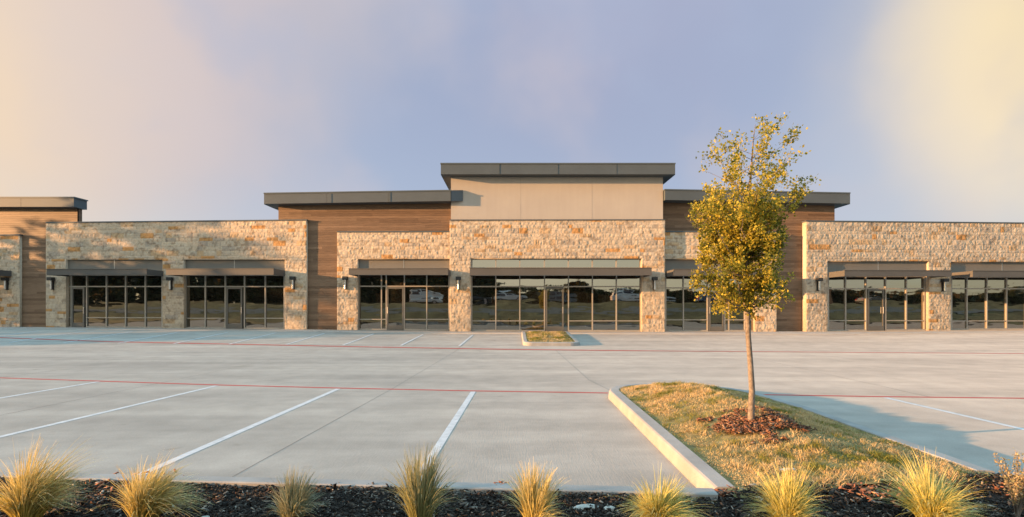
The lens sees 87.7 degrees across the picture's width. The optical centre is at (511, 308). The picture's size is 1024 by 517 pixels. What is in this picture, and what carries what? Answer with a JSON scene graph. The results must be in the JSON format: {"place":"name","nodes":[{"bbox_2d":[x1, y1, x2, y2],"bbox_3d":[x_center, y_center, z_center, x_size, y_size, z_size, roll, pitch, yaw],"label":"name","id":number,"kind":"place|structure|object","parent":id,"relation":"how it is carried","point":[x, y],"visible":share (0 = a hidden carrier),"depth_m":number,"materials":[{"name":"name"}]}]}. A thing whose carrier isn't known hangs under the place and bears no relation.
{"place":"outdoors","nodes":[
{"label":"outdoors","id":0,"kind":"place"},
{"bbox_2d":[0,328,1023,487],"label":"parking lot","id":1,"kind":"structure","parent":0,"point":[601,439],"depth_m":10.37,"materials":[{"name":"concrete"}]},
{"bbox_2d":[0,382,94,397],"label":"stall line","id":2,"kind":"object","parent":1,"relation":"on","point":[45,390],"visible":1,"depth_m":10.86,"materials":[{"name":"white paint"}]},
{"bbox_2d":[0,386,214,436],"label":"stall line","id":3,"kind":"object","parent":1,"relation":"on","point":[98,413],"visible":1,"depth_m":8.40,"materials":[{"name":"white paint"}]},
{"bbox_2d":[139,389,338,474],"bbox_3d":[-3.680,1.667,8.150,0.100,0.001,5.901,0,0,1],"label":"stall line","id":4,"kind":"object","parent":1,"relation":"on","point":[229,435],"visible":0.88,"depth_m":7.06,"materials":[{"name":"white paint"}]},
{"bbox_2d":[11,378,606,392],"bbox_3d":[-7.057,1.667,11.879,18.114,0.001,0.341,0,0,9],"label":"fire lane stripe","id":5,"kind":"object","parent":1,"relation":"on","point":[316,387],"visible":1,"depth_m":11.27,"materials":[{"name":"red paint"}]},
{"bbox_2d":[232,353,451,476],"bbox_3d":[-2.386,1.518,16.598,0.117,0.299,22.810,0,0,2],"label":"control joint","id":6,"kind":"object","parent":1,"relation":"on","point":[323,426],"visible":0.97,"depth_m":7.21,"materials":[{"name":"grey concrete"}]},
{"bbox_2d":[0,471,717,500],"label":"kerb","id":7,"kind":"structure","parent":1,"relation":"on","point":[711,493],"depth_m":4.62,"materials":[{"name":"concrete"}]},
{"bbox_2d":[413,392,474,480],"bbox_3d":[-0.855,1.667,7.860,0.100,0.001,5.722,0,0,2],"label":"stall line","id":8,"kind":"object","parent":1,"relation":"on","point":[447,431],"visible":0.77,"depth_m":7.42,"materials":[{"name":"white paint"}]},
{"bbox_2d":[0,163,1023,331],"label":"shopping building","id":9,"kind":"structure","parent":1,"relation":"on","point":[544,247],"depth_m":30.79,"materials":[{"name":"stone"}]},
{"bbox_2d":[71,287,84,326],"bbox_3d":[-26.213,-0.079,32.203,0.866,2.435,0.144,0,0,5],"label":"door","id":10,"kind":"structure","parent":9,"relation":"in","point":[77,293],"depth_m":32.24,"materials":[{"name":"glass"}]},
{"bbox_2d":[69,275,161,327],"bbox_3d":[-23.904,-0.420,32.083,6.242,3.294,0.102,0,0,5],"label":"shop window","id":11,"kind":"structure","parent":9,"relation":"in","point":[111,301],"depth_m":32.06,"materials":[{"name":"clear glass"}]},
{"bbox_2d":[226,287,242,328],"bbox_3d":[-16.346,-0.041,31.364,1.007,2.445,0.146,0,0,5],"label":"door","id":12,"kind":"structure","parent":9,"relation":"in","point":[234,295],"depth_m":31.40,"materials":[{"name":"glass"}]},
{"bbox_2d":[186,275,284,328],"bbox_3d":[-16.360,-0.383,31.439,6.266,3.286,0.102,0,0,5],"label":"shop window","id":13,"kind":"structure","parent":9,"relation":"in","point":[263,295],"depth_m":31.42,"materials":[{"name":"black glass"}]},
{"bbox_2d":[387,287,403,329],"bbox_3d":[-6.742,-0.002,30.785,0.993,2.503,0.150,0,0,0],"label":"door","id":14,"kind":"structure","parent":9,"relation":"in","point":[395,295],"depth_m":30.81,"materials":[{"name":"glass"}]},
{"bbox_2d":[359,275,449,330],"bbox_3d":[-6.253,-0.332,30.826,5.358,3.350,0.100,0,0,2],"label":"shop window","id":15,"kind":"structure","parent":9,"relation":"in","point":[426,297],"depth_m":30.82,"materials":[{"name":"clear glass"}]},
{"bbox_2d":[546,287,563,330],"bbox_3d":[2.427,0.035,30.369,1.031,2.509,0.060,0,0,0],"label":"door","id":16,"kind":"structure","parent":9,"relation":"in","point":[554,295],"depth_m":30.36,"materials":[{"name":"glass"}]},
{"bbox_2d":[471,259,640,331],"bbox_3d":[2.516,-0.778,30.401,9.725,4.279,0.100,0,0,0],"label":"shop window","id":17,"kind":"structure","parent":9,"relation":"in","point":[498,302],"depth_m":30.41,"materials":[{"name":"black glass"}]},
{"bbox_2d":[665,276,753,330],"bbox_3d":[11.371,-0.279,30.650,5.190,3.299,0.100,0,0,0],"label":"shop window","id":18,"kind":"structure","parent":9,"relation":"in","point":[682,313],"depth_m":30.67,"materials":[{"name":"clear glass"}]},
{"bbox_2d":[709,289,723,330],"bbox_3d":[11.731,0.075,30.574,0.856,2.456,0.148,0,0,0],"label":"door","id":19,"kind":"structure","parent":9,"relation":"in","point":[716,323],"depth_m":30.62,"materials":[{"name":"glass"}]},
{"bbox_2d":[867,289,883,330],"bbox_3d":[21.117,0.083,30.966,1.016,2.409,0.152,0,0,0],"label":"door","id":20,"kind":"structure","parent":9,"relation":"in","point":[875,297],"depth_m":30.96,"materials":[{"name":"glass"}]},
{"bbox_2d":[828,276,925,330],"bbox_3d":[21.286,-0.276,31.014,6.256,3.288,0.102,0,0,-5],"label":"shop window","id":21,"kind":"structure","parent":9,"relation":"in","point":[904,296],"depth_m":31.01,"materials":[{"name":"black glass"}]},
{"bbox_2d":[951,277,1023,329],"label":"shop window","id":22,"kind":"structure","parent":9,"relation":"in","point":[977,303],"depth_m":31.57,"materials":[{"name":"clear glass"}]},
{"bbox_2d":[0,337,1023,353],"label":"fire lane stripe","id":23,"kind":"object","parent":1,"relation":"on","point":[477,348],"visible":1,"depth_m":21.79,"materials":[{"name":"red paint"}]},
{"bbox_2d":[525,330,574,341],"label":"lawn","id":24,"kind":"structure","parent":1,"relation":"on","point":[535,335],"depth_m":24.87,"materials":[{"name":"green plant"}]},
{"bbox_2d":[521,331,579,345],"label":"kerb","id":25,"kind":"structure","parent":1,"relation":"on","point":[525,342],"depth_m":22.80,"materials":[{"name":"concrete"}]},
{"bbox_2d":[97,361,1004,369],"bbox_3d":[1.997,1.668,15.567,48.166,0.001,0.076,0,0,5],"label":"control joint","id":26,"kind":"object","parent":1,"relation":"on","point":[537,365],"visible":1,"depth_m":15.64,"materials":[{"name":"grey concrete"}]},
{"bbox_2d":[608,383,995,494],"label":"kerb","id":27,"kind":"structure","parent":1,"relation":"on","point":[696,471],"depth_m":6.09,"materials":[{"name":"concrete"}]},
{"bbox_2d":[619,381,992,497],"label":"lawn","id":28,"kind":"structure","parent":1,"relation":"on","point":[669,396],"depth_m":5.67,"materials":[{"name":"green plant"}]},
{"bbox_2d":[685,112,821,419],"bbox_3d":[2.877,-0.436,6.497,1.490,3.748,1.503,0,0,0],"label":"young tree","id":29,"kind":"object","parent":28,"relation":"on","point":[734,251],"visible":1,"depth_m":6.31,"materials":[{"name":"green plant"}]},
{"bbox_2d":[696,405,817,443],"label":"mulch","id":30,"kind":"object","parent":28,"relation":"on","point":[734,424],"visible":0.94,"depth_m":6.32,"materials":[{"name":"brown plant"}]},
{"bbox_2d":[764,394,1023,398],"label":"fire lane stripe","id":31,"kind":"object","parent":1,"relation":"on","point":[893,396],"visible":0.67,"depth_m":10.12,"materials":[{"name":"red paint"}]},
{"bbox_2d":[887,398,1023,429],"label":"stall line","id":32,"kind":"object","parent":1,"relation":"on","point":[958,414],"visible":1,"depth_m":8.40,"materials":[{"name":"white paint"}]},
{"bbox_2d":[0,471,1023,516],"bbox_3d":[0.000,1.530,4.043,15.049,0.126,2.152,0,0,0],"label":"mulch","id":33,"kind":"object","parent":0,"point":[1002,509],"visible":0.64,"depth_m":4.22,"materials":[{"name":"brown wood"}]},
{"bbox_2d":[0,436,113,516],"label":"feather grass","id":34,"kind":"object","parent":33,"relation":"on","point":[35,493],"depth_m":3.80,"materials":[{"name":"beige plant"}]},
{"bbox_2d":[82,469,183,492],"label":"leaf litter","id":35,"kind":"object","parent":33,"relation":"on","point":[101,482],"visible":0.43,"depth_m":4.63,"materials":[{"name":"brown plant"}]},
{"bbox_2d":[91,449,211,516],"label":"feather grass","id":36,"kind":"object","parent":33,"relation":"on","point":[152,497],"depth_m":3.73,"materials":[{"name":"beige plant"}]},
{"bbox_2d":[262,462,329,516],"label":"feather grass","id":37,"kind":"object","parent":33,"relation":"on","point":[293,501],"depth_m":3.84,"materials":[{"name":"plant"}]},
{"bbox_2d":[379,443,466,516],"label":"feather grass","id":38,"kind":"object","parent":33,"relation":"on","point":[421,500],"depth_m":3.75,"materials":[{"name":"green plant"}]},
{"bbox_2d":[502,459,569,516],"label":"feather grass","id":39,"kind":"object","parent":33,"relation":"on","point":[535,499],"depth_m":3.77,"materials":[{"name":"yellow plant"}]},
{"bbox_2d":[574,504,599,510],"bbox_3d":[0.577,1.541,4.131,0.211,0.047,0.081,0,0,-6],"label":"stone slab","id":40,"kind":"object","parent":33,"relation":"on","point":[582,506],"depth_m":4.11,"materials":[{"name":"stone"}]},
{"bbox_2d":[604,506,614,510],"bbox_3d":[0.742,1.532,4.080,0.099,0.044,0.055,0,0,-23],"label":"stone slab","id":41,"kind":"object","parent":33,"relation":"on","point":[611,507],"depth_m":4.06,"materials":[{"name":"stone"}]},
{"bbox_2d":[605,463,719,516],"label":"feather grass","id":42,"kind":"object","parent":33,"relation":"on","point":[666,503],"depth_m":3.70,"materials":[{"name":"yellow plant"}]},
{"bbox_2d":[715,484,736,496],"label":"leaf litter","id":43,"kind":"object","parent":33,"relation":"on","point":[723,491],"visible":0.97,"depth_m":4.41,"materials":[{"name":"brown plant"}]},
{"bbox_2d":[740,456,834,516],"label":"feather grass","id":44,"kind":"object","parent":33,"relation":"on","point":[789,501],"depth_m":3.73,"materials":[{"name":"yellow plant"}]},
{"bbox_2d":[839,481,910,507],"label":"leaf litter","id":45,"kind":"object","parent":33,"relation":"on","point":[862,490],"visible":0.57,"depth_m":4.38,"materials":[{"name":"brown plant"}]},
{"bbox_2d":[860,447,993,516],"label":"feather grass","id":46,"kind":"object","parent":33,"relation":"on","point":[925,497],"depth_m":3.76,"materials":[{"name":"yellow plant"}]},
{"bbox_2d":[993,482,1018,494],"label":"leaf litter","id":47,"kind":"object","parent":33,"relation":"on","point":[997,488],"visible":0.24,"depth_m":4.49,"materials":[{"name":"brown plant"}]},
{"bbox_2d":[993,447,1023,516],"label":"dry shrub","id":48,"kind":"object","parent":33,"relation":"on","point":[1018,501],"visible":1,"depth_m":3.84,"materials":[{"name":"brown plant"}]},
{"bbox_2d":[0,327,1023,333],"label":"walkway","id":49,"kind":"structure","parent":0,"point":[791,332],"depth_m":29.35,"materials":[{"name":"concrete"}]},
{"bbox_2d":[0,0,1023,221],"label":"sky","id":50,"kind":"structure","parent":0,"point":[136,110],"materials":[{"name":"blue"}]}
]}

